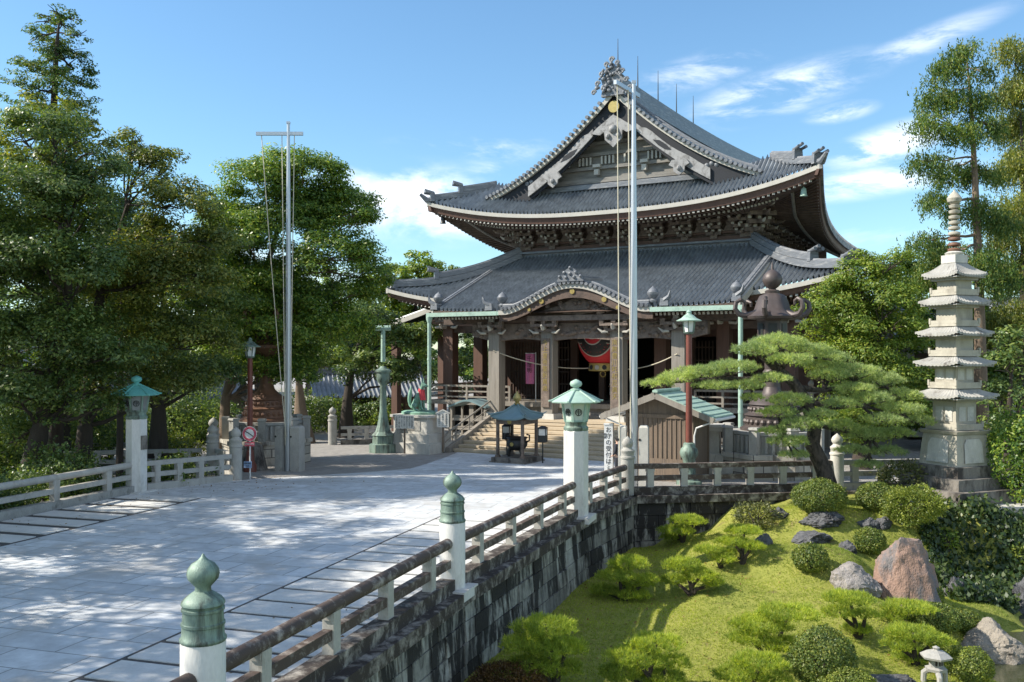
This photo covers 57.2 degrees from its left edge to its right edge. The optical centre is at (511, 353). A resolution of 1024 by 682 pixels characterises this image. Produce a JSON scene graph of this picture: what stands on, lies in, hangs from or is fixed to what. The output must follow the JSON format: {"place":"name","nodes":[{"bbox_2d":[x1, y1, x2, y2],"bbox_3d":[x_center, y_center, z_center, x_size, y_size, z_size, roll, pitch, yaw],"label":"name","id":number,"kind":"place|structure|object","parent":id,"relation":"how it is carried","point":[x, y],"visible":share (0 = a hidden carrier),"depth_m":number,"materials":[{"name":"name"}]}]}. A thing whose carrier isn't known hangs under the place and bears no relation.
{"place":"outdoors","nodes":[
{"label":"outdoors","id":0,"kind":"place"},
{"bbox_2d":[18,448,201,474],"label":"stone parapet","id":1,"kind":"structure","parent":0,"point":[111,452],"depth_m":41.92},
{"bbox_2d":[0,452,614,681],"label":"stone pavement","id":2,"kind":"structure","parent":0,"point":[77,602],"depth_m":24.23,"materials":[{"name":"stone"}]},
{"bbox_2d":[0,462,133,520],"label":"stone parapet","id":3,"kind":"structure","parent":2,"relation":"on","point":[55,490],"depth_m":30.46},
{"bbox_2d":[0,495,200,546],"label":"drain channel","id":4,"kind":"object","parent":2,"relation":"on","point":[41,535],"visible":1,"depth_m":28.65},
{"bbox_2d":[0,494,197,542],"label":"deck slabs","id":5,"kind":"structure","parent":4,"relation":"on","point":[6,538],"depth_m":28.89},
{"bbox_2d":[111,375,161,493],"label":"lamp pillar","id":6,"kind":"structure","parent":2,"relation":"on","point":[136,416],"depth_m":33.70,"materials":[{"name":"white stone"}]},
{"bbox_2d":[147,454,232,489],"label":"stone parapet","id":7,"kind":"structure","parent":2,"relation":"on","point":[157,473],"depth_m":35.93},
{"bbox_2d":[69,516,522,681],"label":"drain channel","id":8,"kind":"object","parent":2,"relation":"on","point":[136,660],"depth_m":18.06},
{"bbox_2d":[74,515,546,681],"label":"deck slabs","id":9,"kind":"structure","parent":8,"relation":"on","point":[126,671],"depth_m":18.64,"materials":[{"name":"stone"}]},
{"bbox_2d":[487,391,546,464],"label":"incense pavilion","id":10,"kind":"structure","parent":2,"relation":"on","point":[516,413],"depth_m":47.65,"materials":[{"name":"metal"}]},
{"bbox_2d":[604,423,613,477],"bbox_3d":[4.070,4.093,39.400,0.400,2.350,0.340,0,0,14],"label":"sign post","id":11,"kind":"object","parent":2,"relation":"on","point":[608,444],"visible":0.97,"depth_m":39.26,"materials":[{"name":"white paint"}]},
{"bbox_2d":[614,80,639,485],"bbox_3d":[4.685,-2.505,36.055,0.681,15.700,2.221,0,0,31],"label":"flag pole","id":12,"kind":"object","parent":2,"relation":"on","point":[633,349],"visible":0.91,"depth_m":35.50,"materials":[{"name":"metal"}]},
{"bbox_2d":[0,0,1023,356],"label":"sky","id":13,"kind":"structure","parent":0,"point":[416,96],"materials":[{"name":"blue"}]},
{"bbox_2d":[2,357,1023,509],"bbox_3d":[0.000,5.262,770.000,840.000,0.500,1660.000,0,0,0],"label":"ground","id":14,"kind":"structure","parent":0,"point":[327,459],"depth_m":49.42,"materials":[{"name":"stone"}]},
{"bbox_2d":[0,431,25,477],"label":"understorey shrub","id":15,"kind":"object","parent":14,"relation":"on","point":[18,456],"visible":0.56,"depth_m":39.39,"materials":[{"name":"green plant"}]},
{"bbox_2d":[0,455,39,509],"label":"parapet shrub","id":16,"kind":"object","parent":14,"relation":"on","point":[8,493],"visible":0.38,"depth_m":29.75,"materials":[{"name":"green plant"}]},
{"bbox_2d":[8,457,93,504],"bbox_3d":[-15.846,4.595,31.950,3.078,2.242,2.915,0,0,0],"label":"parapet shrub","id":17,"kind":"object","parent":14,"relation":"on","point":[23,472],"visible":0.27,"depth_m":31.64,"materials":[{"name":"green plant"}]},
{"bbox_2d":[0,2,106,450],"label":"conifer","id":18,"kind":"object","parent":14,"relation":"on","point":[57,51],"visible":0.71,"depth_m":41.76,"materials":[{"name":"green plant"}]},
{"bbox_2d":[5,430,108,500],"bbox_3d":[-15.973,4.166,33.149,3.776,3.113,3.796,0,0,0],"label":"parapet shrub","id":19,"kind":"object","parent":14,"relation":"on","point":[75,458],"visible":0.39,"depth_m":32.84,"materials":[{"name":"green plant"}]},
{"bbox_2d":[0,367,114,470],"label":"understorey shrub","id":20,"kind":"object","parent":14,"relation":"on","point":[73,426],"visible":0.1,"depth_m":41.86,"materials":[{"name":"green plant"}]},
{"bbox_2d":[0,89,120,474],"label":"broadleaf tree","id":21,"kind":"object","parent":14,"relation":"on","point":[57,429],"visible":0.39,"depth_m":38.28,"materials":[{"name":"green plant"}]},
{"bbox_2d":[0,101,171,479],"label":"broadleaf tree","id":22,"kind":"object","parent":14,"relation":"on","point":[25,257],"visible":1,"depth_m":33.45,"materials":[{"name":"green plant"}]},
{"bbox_2d":[70,383,125,465],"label":"understorey shrub","id":23,"kind":"object","parent":14,"relation":"on","point":[105,437],"visible":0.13,"depth_m":45.10,"materials":[{"name":"green plant"}]},
{"bbox_2d":[0,141,268,466],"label":"broadleaf tree","id":24,"kind":"object","parent":14,"relation":"on","point":[158,436],"visible":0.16,"depth_m":42.71,"materials":[{"name":"green plant"}]},
{"bbox_2d":[107,136,188,476],"bbox_3d":[-15.349,-1.922,39.971,3.488,14.550,2.102,0,0,18],"label":"thin tree","id":25,"kind":"object","parent":14,"relation":"on","point":[120,442],"visible":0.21,"depth_m":39.92,"materials":[{"name":"green plant"}]},
{"bbox_2d":[46,125,254,480],"bbox_3d":[-14.139,-1.894,37.064,8.282,14.327,6.119,0,0,0],"label":"broadleaf tree","id":26,"kind":"object","parent":14,"relation":"on","point":[164,263],"visible":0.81,"depth_m":36.42,"materials":[{"name":"green plant"}]},
{"bbox_2d":[124,426,206,465],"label":"understorey shrub","id":27,"kind":"object","parent":14,"relation":"on","point":[181,441],"visible":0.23,"depth_m":45.21,"materials":[{"name":"green plant"}]},
{"bbox_2d":[116,448,221,486],"bbox_3d":[-13.614,4.758,37.040,4.378,1.944,3.857,0,0,-42],"label":"parapet shrub","id":28,"kind":"object","parent":14,"relation":"on","point":[171,467],"visible":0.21,"depth_m":36.89,"materials":[{"name":"green plant"}]},
{"bbox_2d":[115,378,244,443],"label":"shaded shrub","id":29,"kind":"object","parent":14,"relation":"on","point":[194,406],"visible":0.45,"depth_m":56.06,"materials":[{"name":"green plant"}]},
{"bbox_2d":[229,427,242,480],"bbox_3d":[-11.300,4.224,38.400,0.567,2.484,0.567,0,0,0],"label":"stone post","id":30,"kind":"object","parent":14,"relation":"on","point":[235,451],"visible":0.92,"depth_m":38.20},
{"bbox_2d":[243,337,260,471],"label":"lamp post","id":31,"kind":"object","parent":14,"relation":"on","point":[249,354],"visible":0.84,"depth_m":42.97,"materials":[{"name":"red metal"}]},
{"bbox_2d":[220,287,312,465],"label":"bronze lantern","id":32,"kind":"object","parent":14,"relation":"on","point":[268,416],"visible":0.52,"depth_m":46.89,"materials":[{"name":"stone"}]},
{"bbox_2d":[256,121,302,470],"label":"flag pole","id":33,"kind":"object","parent":14,"relation":"on","point":[287,408],"visible":0.97,"depth_m":43.45,"materials":[{"name":"metal"}]},
{"bbox_2d":[274,426,284,470],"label":"pole clamp","id":34,"kind":"object","parent":14,"relation":"on","point":[279,436],"visible":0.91,"depth_m":43.38,"materials":[{"name":"metal"}]},
{"bbox_2d":[167,142,399,448],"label":"broadleaf tree","id":35,"kind":"object","parent":14,"relation":"on","point":[320,211],"visible":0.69,"depth_m":47.10,"materials":[{"name":"green plant"}]},
{"bbox_2d":[290,426,304,471],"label":"pole clamp","id":36,"kind":"object","parent":14,"relation":"on","point":[297,448],"visible":0.91,"depth_m":43.20,"materials":[{"name":"metal"}]},
{"bbox_2d":[294,341,358,442],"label":"broadleaf tree","id":37,"kind":"object","parent":14,"relation":"on","point":[300,402],"visible":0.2,"depth_m":58.24,"materials":[{"name":"green plant"}]},
{"bbox_2d":[306,392,362,432],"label":"shaded shrub","id":38,"kind":"object","parent":14,"relation":"on","point":[332,403],"visible":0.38,"depth_m":66.40,"materials":[{"name":"green plant"}]},
{"bbox_2d":[304,367,422,425],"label":"tiled building","id":39,"kind":"structure","parent":14,"relation":"on","point":[326,386],"depth_m":72.29,"materials":[{"name":"tile"}]},
{"bbox_2d":[341,425,393,444],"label":"stone parapet","id":40,"kind":"structure","parent":14,"relation":"on","point":[349,434],"depth_m":57.22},
{"bbox_2d":[306,294,442,437],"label":"broadleaf tree","id":41,"kind":"object","parent":14,"relation":"on","point":[408,336],"visible":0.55,"depth_m":61.57,"materials":[{"name":"green plant"}]},
{"bbox_2d":[352,391,404,425],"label":"shaded shrub","id":42,"kind":"object","parent":14,"relation":"on","point":[372,405],"visible":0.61,"depth_m":69.97,"materials":[{"name":"green plant"}]},
{"bbox_2d":[369,325,395,453],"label":"bronze post","id":43,"kind":"object","parent":14,"relation":"on","point":[382,439],"visible":0.98,"depth_m":52.33,"materials":[{"name":"green metal"}]},
{"bbox_2d":[358,249,459,409],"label":"broadleaf tree","id":44,"kind":"object","parent":14,"relation":"on","point":[419,270],"visible":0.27,"depth_m":84.41,"materials":[{"name":"green plant"}]},
{"bbox_2d":[390,413,454,454],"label":"stone pedestal","id":45,"kind":"object","parent":14,"relation":"on","point":[424,436],"visible":0.66,"depth_m":52.06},
{"bbox_2d":[401,378,436,414],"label":"fox statue","id":46,"kind":"object","parent":45,"relation":"on","point":[419,398],"visible":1,"depth_m":52.94,"materials":[{"name":"green metal"}]},
{"bbox_2d":[422,333,472,395],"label":"broadleaf tree","id":47,"kind":"object","parent":14,"relation":"on","point":[467,339],"visible":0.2,"depth_m":84.40,"materials":[{"name":"green plant"}]},
{"bbox_2d":[40,306,888,377],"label":"wood","id":48,"kind":"object","parent":14,"relation":"on","point":[434,362],"depth_m":139.10,"materials":[{"name":"green plant"}]},
{"bbox_2d":[448,399,489,439],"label":"offering stall","id":49,"kind":"object","parent":14,"relation":"on","point":[478,402],"visible":0.65,"depth_m":57.31,"materials":[{"name":"grey metal"}]},
{"bbox_2d":[378,54,883,460],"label":"temple hall","id":50,"kind":"structure","parent":14,"relation":"on","point":[722,225],"depth_m":56.63,"materials":[{"name":"tile"}]},
{"bbox_2d":[577,322,609,376],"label":"paper lantern","id":51,"kind":"object","parent":50,"relation":"hanging from","point":[595,353],"visible":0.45,"depth_m":55.00,"materials":[{"name":"red paper"}]},
{"bbox_2d":[638,425,648,485],"bbox_3d":[4.991,4.030,35.576,0.354,2.630,0.438,0,0,14],"label":"stone post","id":52,"kind":"object","parent":14,"relation":"on","point":[643,439],"visible":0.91,"depth_m":35.38,"materials":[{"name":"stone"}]},
{"bbox_2d":[599,387,735,481],"bbox_3d":[6.436,3.346,38.956,5.017,3.820,2.755,0,0,30],"label":"wooden hut","id":53,"kind":"object","parent":14,"relation":"on","point":[662,414],"visible":0.73,"depth_m":38.11,"materials":[{"name":"brown wood"}]},
{"bbox_2d":[676,310,701,484],"bbox_3d":[6.920,1.776,36.700,1.000,7.020,1.000,0,0,-12],"label":"lamp post","id":54,"kind":"object","parent":14,"relation":"on","point":[688,451],"visible":0.8,"depth_m":36.58,"materials":[{"name":"red metal"}]},
{"bbox_2d":[709,423,732,473],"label":"stone stand","id":55,"kind":"object","parent":14,"relation":"on","point":[715,430],"visible":0.36,"depth_m":40.23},
{"bbox_2d":[721,262,825,480],"bbox_3d":[11.150,0.861,40.200,4.270,9.600,4.270,0,0,14],"label":"bronze lantern","id":56,"kind":"object","parent":14,"relation":"on","point":[772,312],"visible":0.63,"depth_m":39.50,"materials":[{"name":"grey metal"}]},
{"bbox_2d":[788,246,935,469],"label":"podocarpus tree","id":57,"kind":"object","parent":14,"relation":"on","point":[849,303],"visible":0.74,"depth_m":44.09,"materials":[{"name":"green plant"}]},
{"bbox_2d":[874,297,1016,436],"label":"tree","id":58,"kind":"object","parent":14,"relation":"on","point":[922,356],"depth_m":59.95,"materials":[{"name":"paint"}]},
{"bbox_2d":[883,259,1023,450],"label":"broadleaf tree","id":59,"kind":"object","parent":14,"relation":"on","point":[932,316],"visible":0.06,"depth_m":53.23,"materials":[{"name":"green plant"}]},
{"bbox_2d":[891,35,1023,458],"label":"drooping conifer","id":60,"kind":"object","parent":14,"relation":"on","point":[1000,224],"visible":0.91,"depth_m":45.28,"materials":[{"name":"green plant"}]},
{"bbox_2d":[970,33,1023,448],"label":"drooping conifer","id":61,"kind":"object","parent":14,"relation":"on","point":[1011,95],"visible":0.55,"depth_m":51.52,"materials":[{"name":"green plant"}]},
{"bbox_2d":[976,323,1023,473],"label":"broadleaf tree","id":62,"kind":"object","parent":14,"relation":"on","point":[999,388],"visible":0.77,"depth_m":42.16,"materials":[{"name":"green plant"}]},
{"bbox_2d":[464,494,1023,681],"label":"garden ground","id":63,"kind":"structure","parent":0,"point":[839,533],"depth_m":26.15,"materials":[{"name":"plant"}]},
{"bbox_2d":[325,495,636,681],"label":"retaining wall","id":64,"kind":"structure","parent":63,"relation":"on","point":[453,638],"depth_m":21.48,"materials":[{"name":"stone"}]},
{"bbox_2d":[179,553,226,681],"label":"capped post","id":65,"kind":"object","parent":64,"relation":"on","point":[202,639],"visible":1,"depth_m":11.51,"materials":[{"name":"green stone"}]},
{"bbox_2d":[226,539,454,681],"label":"stone parapet","id":66,"kind":"structure","parent":64,"relation":"on","point":[337,654],"depth_m":15.21,"materials":[{"name":"stone"}]},
{"bbox_2d":[439,471,477,602],"bbox_3d":[-1.270,3.875,20.000,0.860,2.770,0.860,0,0,17],"label":"capped post","id":67,"kind":"object","parent":64,"relation":"on","point":[452,519],"visible":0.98,"depth_m":19.78,"materials":[{"name":"white stone"}]},
{"bbox_2d":[465,482,577,582],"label":"stone parapet","id":68,"kind":"structure","parent":64,"relation":"on","point":[481,563],"depth_m":23.37,"materials":[{"name":"stone"}]},
{"bbox_2d":[548,379,602,524],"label":"lamp pillar","id":69,"kind":"structure","parent":64,"relation":"on","point":[576,401],"depth_m":28.58,"materials":[{"name":"white stone"}]},
{"bbox_2d":[588,464,628,512],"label":"stone parapet","id":70,"kind":"structure","parent":64,"relation":"on","point":[604,498],"depth_m":31.03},
{"bbox_2d":[620,436,634,495],"bbox_3d":[4.100,4.110,33.300,0.540,2.380,0.540,0,0,0],"label":"stone post","id":71,"kind":"object","parent":64,"relation":"on","point":[627,456],"visible":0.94,"depth_m":33.10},
{"bbox_2d":[464,660,550,681],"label":"red shrub","id":72,"kind":"object","parent":63,"relation":"on","point":[485,671],"visible":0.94,"depth_m":18.89,"materials":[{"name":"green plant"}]},
{"bbox_2d":[497,611,589,681],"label":"dwarf pine","id":73,"kind":"object","parent":63,"relation":"on","point":[534,643],"visible":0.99,"depth_m":19.35,"materials":[{"name":"green plant"}]},
{"bbox_2d":[587,553,660,601],"bbox_3d":[3.169,6.370,26.464,2.106,1.481,1.522,0,0,0],"label":"dwarf pine","id":74,"kind":"object","parent":63,"relation":"on","point":[626,590],"visible":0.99,"depth_m":26.32,"materials":[{"name":"green plant"}]},
{"bbox_2d":[597,630,692,681],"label":"dwarf pine","id":75,"kind":"object","parent":63,"relation":"on","point":[656,659],"visible":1,"depth_m":19.81,"materials":[{"name":"green plant"}]},
{"bbox_2d":[655,512,708,542],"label":"dwarf pine","id":76,"kind":"object","parent":63,"relation":"on","point":[685,529],"visible":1,"depth_m":31.73,"materials":[{"name":"green plant"}]},
{"bbox_2d":[658,553,725,595],"bbox_3d":[4.975,6.302,26.385,2.028,1.308,1.332,0,0,30],"label":"dwarf pine","id":77,"kind":"object","parent":63,"relation":"on","point":[696,569],"visible":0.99,"depth_m":26.31,"materials":[{"name":"green plant"}]},
{"bbox_2d":[692,542,737,568],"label":"dwarf pine","id":78,"kind":"object","parent":63,"relation":"on","point":[717,555],"visible":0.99,"depth_m":27.95,"materials":[{"name":"green plant"}]},
{"bbox_2d":[713,521,766,564],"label":"dwarf pine","id":79,"kind":"object","parent":63,"relation":"on","point":[739,540],"visible":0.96,"depth_m":28.13,"materials":[{"name":"green plant"}]},
{"bbox_2d":[631,490,874,546],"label":"retaining wall","id":80,"kind":"structure","parent":63,"relation":"on","point":[651,513],"depth_m":33.28,"materials":[{"name":"stone"}]},
{"bbox_2d":[634,460,831,494],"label":"stone parapet","id":81,"kind":"structure","parent":80,"relation":"on","point":[782,475],"depth_m":33.71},
{"bbox_2d":[829,433,843,487],"bbox_3d":[11.950,4.110,34.500,0.540,2.380,0.540,0,0,0],"label":"stone post","id":82,"kind":"object","parent":80,"relation":"on","point":[837,459],"visible":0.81,"depth_m":34.30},
{"bbox_2d":[844,458,918,489],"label":"stone parapet","id":83,"kind":"structure","parent":80,"relation":"on","point":[854,474],"depth_m":34.53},
{"bbox_2d":[710,647,795,681],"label":"dwarf pine","id":84,"kind":"object","parent":63,"relation":"on","point":[755,672],"visible":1,"depth_m":19.86,"materials":[{"name":"green plant"}]},
{"bbox_2d":[730,498,785,529],"bbox_3d":[8.155,5.353,31.191,1.847,1.094,1.838,0,0,0],"label":"spiky shrub","id":85,"kind":"object","parent":63,"relation":"on","point":[767,509],"visible":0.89,"depth_m":31.01,"materials":[{"name":"green plant"}]},
{"bbox_2d":[724,600,827,665],"bbox_3d":[5.971,6.462,21.445,2.284,1.639,1.666,0,0,0],"label":"dwarf pine","id":86,"kind":"object","parent":63,"relation":"on","point":[781,621],"visible":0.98,"depth_m":21.29,"materials":[{"name":"green plant"}]},
{"bbox_2d":[639,332,937,489],"bbox_3d":[9.651,1.940,32.905,10.552,5.649,3.820,0,0,0],"label":"leaning pine","id":87,"kind":"object","parent":63,"relation":"on","point":[811,422],"visible":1,"depth_m":32.51,"materials":[{"name":"green plant"}]},
{"bbox_2d":[789,541,830,572],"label":"round bush","id":88,"kind":"object","parent":63,"relation":"on","point":[809,551],"visible":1,"depth_m":26.63,"materials":[{"name":"green plant"}]},
{"bbox_2d":[789,476,848,512],"bbox_3d":[10.097,4.680,30.796,1.868,1.272,1.847,0,0,-31],"label":"round bush","id":89,"kind":"object","parent":63,"relation":"on","point":[825,502],"visible":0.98,"depth_m":30.34,"materials":[{"name":"green plant"}]},
{"bbox_2d":[798,511,844,528],"bbox_3d":[9.991,5.379,30.308,1.434,0.685,0.895,0,0,22],"label":"rock","id":90,"kind":"object","parent":63,"relation":"on","point":[820,519],"visible":0.97,"depth_m":30.05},
{"bbox_2d":[787,623,858,681],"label":"round bush","id":91,"kind":"object","parent":63,"relation":"on","point":[800,648],"visible":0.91,"depth_m":20.06,"materials":[{"name":"green plant"}]},
{"bbox_2d":[817,665,876,681],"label":"round bush","id":92,"kind":"object","parent":63,"relation":"on","point":[861,676],"visible":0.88,"depth_m":19.50,"materials":[{"name":"green plant"}]},
{"bbox_2d":[819,586,883,639],"bbox_3d":[8.235,6.394,22.808,1.583,1.426,1.450,0,0,0],"label":"dwarf pine","id":93,"kind":"object","parent":63,"relation":"on","point":[859,628],"visible":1,"depth_m":22.73,"materials":[{"name":"green plant"}]},
{"bbox_2d":[829,561,882,597],"bbox_3d":[9.563,6.354,26.088,1.330,1.097,1.063,0,0,0],"label":"rock","id":94,"kind":"object","parent":63,"relation":"on","point":[849,575],"visible":0.66,"depth_m":25.83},
{"bbox_2d":[852,526,887,554],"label":"round bush","id":95,"kind":"object","parent":63,"relation":"on","point":[871,540],"visible":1,"depth_m":28.96,"materials":[{"name":"green plant"}]},
{"bbox_2d":[854,481,897,511],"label":"round bush","id":96,"kind":"object","parent":63,"relation":"on","point":[869,501],"visible":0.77,"depth_m":30.81,"materials":[{"name":"green plant"}]},
{"bbox_2d":[870,458,930,499],"bbox_3d":[13.954,4.410,33.272,2.008,1.613,2.017,0,0,0],"label":"leafy shrub","id":97,"kind":"object","parent":63,"relation":"on","point":[887,476],"visible":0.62,"depth_m":33.02,"materials":[{"name":"green plant"}]},
{"bbox_2d":[873,537,941,604],"bbox_3d":[11.045,6.439,26.256,1.775,2.724,1.427,0,0,0],"label":"rock","id":98,"kind":"object","parent":63,"relation":"on","point":[904,567],"visible":0.55,"depth_m":25.92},
{"bbox_2d":[877,596,940,624],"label":"dwarf pine","id":99,"kind":"object","parent":63,"relation":"on","point":[919,606],"visible":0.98,"depth_m":23.50,"materials":[{"name":"green plant"}]},
{"bbox_2d":[877,482,952,526],"bbox_3d":[12.762,4.758,29.916,2.248,1.421,2.249,0,0,0],"label":"round bush","id":100,"kind":"object","parent":63,"relation":"on","point":[933,511],"visible":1,"depth_m":29.52,"materials":[{"name":"green plant"}]},
{"bbox_2d":[877,619,961,665],"bbox_3d":[9.253,6.733,21.741,1.815,1.180,1.751,0,0,0],"label":"dwarf pine","id":101,"kind":"object","parent":63,"relation":"on","point":[927,635],"visible":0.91,"depth_m":21.44,"materials":[{"name":"green plant"}]},
{"bbox_2d":[904,600,964,634],"bbox_3d":[10.749,6.784,24.020,1.504,0.923,1.495,0,0,41],"label":"round bush","id":102,"kind":"object","parent":63,"relation":"on","point":[954,620],"visible":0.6,"depth_m":23.54,"materials":[{"name":"green plant"}]},
{"bbox_2d":[920,646,952,681],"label":"stone lantern","id":103,"kind":"object","parent":63,"relation":"on","point":[936,657],"visible":1,"depth_m":20.48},
{"bbox_2d":[904,490,1023,614],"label":"ivy","id":104,"kind":"object","parent":63,"relation":"on","point":[984,586],"visible":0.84,"depth_m":29.73,"materials":[{"name":"plant"}]},
{"bbox_2d":[912,500,1023,519],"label":"pagoda terrace","id":105,"kind":"structure","parent":63,"relation":"on","point":[1016,507],"depth_m":31.11,"materials":[{"name":"stone"}]},
{"bbox_2d":[888,189,1023,505],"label":"stone pagoda","id":106,"kind":"object","parent":105,"relation":"on","point":[953,458],"visible":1,"depth_m":32.52,"materials":[{"name":"grey stone"}]},
{"bbox_2d":[985,401,1023,503],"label":"leafy shrub","id":107,"kind":"object","parent":105,"relation":"on","point":[1017,458],"visible":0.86,"depth_m":31.99,"materials":[{"name":"green plant"}]},
{"bbox_2d":[946,646,995,681],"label":"round bush","id":108,"kind":"object","parent":63,"relation":"on","point":[973,675],"visible":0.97,"depth_m":20.98,"materials":[{"name":"green plant"}]},
{"bbox_2d":[961,617,1023,664],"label":"rock","id":109,"kind":"object","parent":63,"relation":"on","point":[994,640],"visible":0.56,"depth_m":23.62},
{"bbox_2d":[973,614,1023,681],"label":"pond water","id":110,"kind":"structure","parent":0,"point":[1008,673],"depth_m":22.88,"materials":[{"name":"green liquid"}]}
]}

